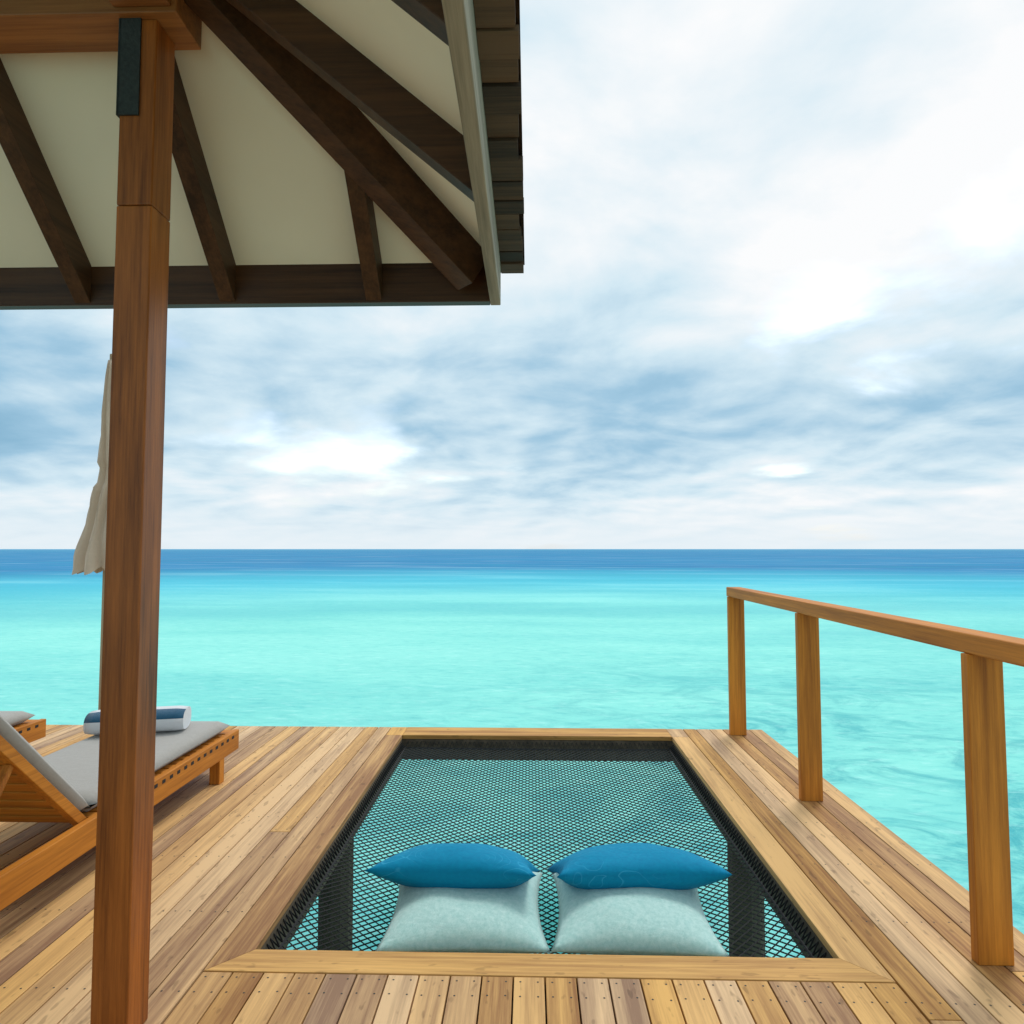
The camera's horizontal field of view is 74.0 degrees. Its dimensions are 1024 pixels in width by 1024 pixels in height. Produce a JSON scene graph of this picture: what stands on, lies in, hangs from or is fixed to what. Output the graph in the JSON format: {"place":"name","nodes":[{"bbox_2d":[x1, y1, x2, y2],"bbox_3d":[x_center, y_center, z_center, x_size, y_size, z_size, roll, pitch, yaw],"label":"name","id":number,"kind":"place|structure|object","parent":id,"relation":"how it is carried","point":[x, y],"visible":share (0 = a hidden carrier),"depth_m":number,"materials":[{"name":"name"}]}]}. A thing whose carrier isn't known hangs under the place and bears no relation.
{"place":"outdoors","nodes":[
{"label":"outdoors","id":0,"kind":"place"},
{"bbox_2d":[0,0,480,267],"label":"ceiling","id":1,"kind":"structure","parent":0,"point":[277,174],"depth_m":2.41,"materials":[{"name":"paint"}]},
{"bbox_2d":[0,58,381,302],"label":"rafters","id":2,"kind":"object","parent":1,"relation":"attached to","point":[26,159],"visible":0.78,"depth_m":2.46,"materials":[{"name":"brown wood"}]},
{"bbox_2d":[0,263,489,309],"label":"fascia","id":3,"kind":"structure","parent":2,"relation":"attached to","point":[291,285],"depth_m":2.68,"materials":[{"name":"brown wood"}]},
{"bbox_2d":[442,0,500,304],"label":"fascia","id":4,"kind":"structure","parent":3,"relation":"attached to","point":[459,18],"depth_m":1.58,"materials":[{"name":"grey wood"}]},
{"bbox_2d":[184,0,483,289],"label":"rafters","id":5,"kind":"object","parent":1,"relation":"attached to","point":[318,79],"visible":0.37,"depth_m":2.08,"materials":[{"name":"brown wood"}]},
{"bbox_2d":[473,0,523,273],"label":"shingle edge","id":6,"kind":"object","parent":1,"relation":"attached to","point":[497,29],"visible":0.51,"depth_m":1.75,"materials":[{"name":"brown wood"}]},
{"bbox_2d":[515,0,524,264],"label":"roof shingles","id":7,"kind":"object","parent":1,"relation":"attached to","point":[520,149],"visible":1,"depth_m":1.83,"materials":[{"name":"brown wood"}]},
{"bbox_2d":[0,549,1023,957],"bbox_3d":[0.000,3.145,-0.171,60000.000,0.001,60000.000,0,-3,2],"label":"sea","id":8,"kind":"structure","parent":0,"point":[476,637],"depth_m":19.95,"materials":[{"name":"teal liquid"}]},
{"bbox_2d":[318,840,764,956],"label":"piles","id":9,"kind":"object","parent":8,"relation":"in","point":[729,917],"depth_m":3.81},
{"bbox_2d":[261,738,832,1023],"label":"deck joists","id":10,"kind":"object","parent":9,"relation":"on","point":[583,744],"visible":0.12,"depth_m":4.48,"materials":[{"name":"black wood"}]},
{"bbox_2d":[0,758,223,795],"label":"lounger legs","id":11,"kind":"object","parent":10,"relation":"on","point":[216,773],"visible":0.44,"depth_m":3.90,"materials":[{"name":"brown wood"}]},
{"bbox_2d":[0,730,231,822],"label":"lounger slats","id":12,"kind":"object","parent":11,"relation":"on","point":[21,800],"visible":0.27,"depth_m":2.68,"materials":[{"name":"brown wood"}]},
{"bbox_2d":[0,715,229,811],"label":"lounger cushion","id":13,"kind":"object","parent":12,"relation":"on","point":[70,773],"visible":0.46,"depth_m":3.25,"materials":[{"name":"fabric"}]},
{"bbox_2d":[83,705,190,734],"bbox_3d":[-2.098,1.170,3.829,0.500,0.125,0.210,1,-3,-12],"label":"towel","id":14,"kind":"object","parent":13,"relation":"on","point":[171,718],"visible":0.48,"depth_m":3.77,"materials":[{"name":"white fabric"}]},
{"bbox_2d":[0,729,238,910],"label":"lounger rails","id":15,"kind":"object","parent":12,"relation":"on","point":[19,878],"visible":0.68,"depth_m":2.60,"materials":[{"name":"brown wood"}]},
{"bbox_2d":[154,736,233,788],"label":"lounger holes","id":16,"kind":"object","parent":15,"relation":"attached to","point":[178,772],"visible":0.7,"depth_m":3.52,"materials":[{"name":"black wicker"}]},
{"bbox_2d":[0,725,1023,1023],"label":"deck boards","id":17,"kind":"object","parent":10,"relation":"on","point":[840,867],"visible":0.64,"depth_m":2.50,"materials":[{"name":"brown wood"}]},
{"bbox_2d":[98,354,111,709],"bbox_3d":[-2.567,0.285,4.310,0.500,2.600,0.500,0,-3,2],"label":"parasol pole","id":18,"kind":"object","parent":17,"relation":"on","point":[101,644],"visible":0.09,"depth_m":4.26,"materials":[{"name":"brown wood"}]},
{"bbox_2d":[72,360,111,574],"bbox_3d":[-2.577,-0.290,4.331,0.360,1.370,0.360,0,-3,2],"label":"closed umbrella","id":19,"kind":"object","parent":18,"relation":"attached to","point":[89,554],"visible":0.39,"depth_m":4.25,"materials":[{"name":"beige fabric"}]},
{"bbox_2d":[90,20,174,1023],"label":"roof post","id":20,"kind":"object","parent":17,"relation":"on","point":[122,902],"visible":0.98,"depth_m":1.94,"materials":[{"name":"brown wood"}]},
{"bbox_2d":[0,0,201,53],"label":"roof beams","id":21,"kind":"structure","parent":20,"relation":"on","point":[49,26],"depth_m":2.03,"materials":[{"name":"brown wood"}]},
{"bbox_2d":[116,18,141,118],"bbox_3d":[-1.126,-1.308,2.054,0.066,0.295,0.111,0,-3,2],"label":"post bracket","id":22,"kind":"object","parent":21,"relation":"attached to","point":[128,68],"visible":0.86,"depth_m":2.00,"materials":[{"name":"black metal"}]},
{"bbox_2d":[3,725,1023,1013],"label":"deck screws","id":23,"kind":"object","parent":17,"relation":"in","point":[473,981],"visible":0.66,"depth_m":2.11,"materials":[{"name":"grey metal"}]},
{"bbox_2d":[442,984,611,1023],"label":"deck underlay","id":24,"kind":"object","parent":10,"relation":"on","point":[513,993],"depth_m":2.17,"materials":[{"name":"black"}]},
{"bbox_2d":[267,741,825,957],"bbox_3d":[0.142,1.650,3.588,1.958,0.122,2.658,0,-3,2],"label":"net","id":25,"kind":"object","parent":10,"relation":"attached to","point":[661,754],"visible":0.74,"depth_m":3.66,"materials":[{"name":"black fabric"}]},
{"bbox_2d":[375,872,550,953],"bbox_3d":[-0.170,1.484,2.564,0.619,0.163,0.571,0,-3,2],"label":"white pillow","id":26,"kind":"object","parent":25,"relation":"on","point":[459,920],"visible":0.73,"depth_m":2.38,"materials":[{"name":"white fabric"}]},
{"bbox_2d":[365,843,539,888],"bbox_3d":[-0.210,1.441,2.752,0.658,0.272,0.556,0,-3,2],"label":"blue pillow","id":27,"kind":"object","parent":26,"relation":"on","point":[466,865],"visible":0.82,"depth_m":2.54,"materials":[{"name":"blue fabric"}]},
{"bbox_2d":[551,872,729,956],"bbox_3d":[0.447,1.484,2.552,0.619,0.166,0.571,0,-3,2],"label":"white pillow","id":28,"kind":"object","parent":25,"relation":"on","point":[643,921],"visible":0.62,"depth_m":2.37,"materials":[{"name":"white fabric"}]},
{"bbox_2d":[547,843,731,889],"bbox_3d":[0.485,1.450,2.753,0.660,0.262,0.538,0,-3,-1],"label":"blue pillow","id":29,"kind":"object","parent":28,"relation":"on","point":[620,865],"visible":0.81,"depth_m":2.54,"materials":[{"name":"blue fabric"}]},
{"bbox_2d":[204,727,894,985],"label":"deck borders","id":30,"kind":"object","parent":10,"relation":"on","point":[607,967],"visible":0.89,"depth_m":2.22,"materials":[{"name":"brown wood"}]},
{"bbox_2d":[727,596,1013,965],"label":"rail posts","id":31,"kind":"object","parent":10,"relation":"on","point":[989,863],"visible":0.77,"depth_m":2.25,"materials":[{"name":"brown wood"}]},
{"bbox_2d":[726,587,1023,666],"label":"hand rail","id":32,"kind":"object","parent":31,"relation":"attached to","point":[1002,648],"visible":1,"depth_m":2.66,"materials":[{"name":"brown wood"}]},
{"bbox_2d":[0,0,1023,548],"label":"sky","id":33,"kind":"structure","parent":0,"point":[769,293],"materials":[{"name":"white"}]},
{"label":"lounger legs","id":34,"kind":"object","parent":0,"visible":0},
{"bbox_2d":[12,719,36,727],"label":"lounger slats","id":35,"kind":"object","parent":34,"relation":"on","point":[26,722],"visible":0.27,"depth_m":4.33,"materials":[{"name":"brown wood"}]},
{"bbox_2d":[0,711,34,725],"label":"lounger cushion","id":36,"kind":"object","parent":35,"relation":"on","point":[12,718],"visible":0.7,"depth_m":4.24,"materials":[{"name":"fabric"}]},
{"bbox_2d":[14,719,45,742],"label":"lounger rails","id":37,"kind":"object","parent":35,"relation":"on","point":[33,733],"visible":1,"depth_m":4.30,"materials":[{"name":"brown wood"}]}
]}

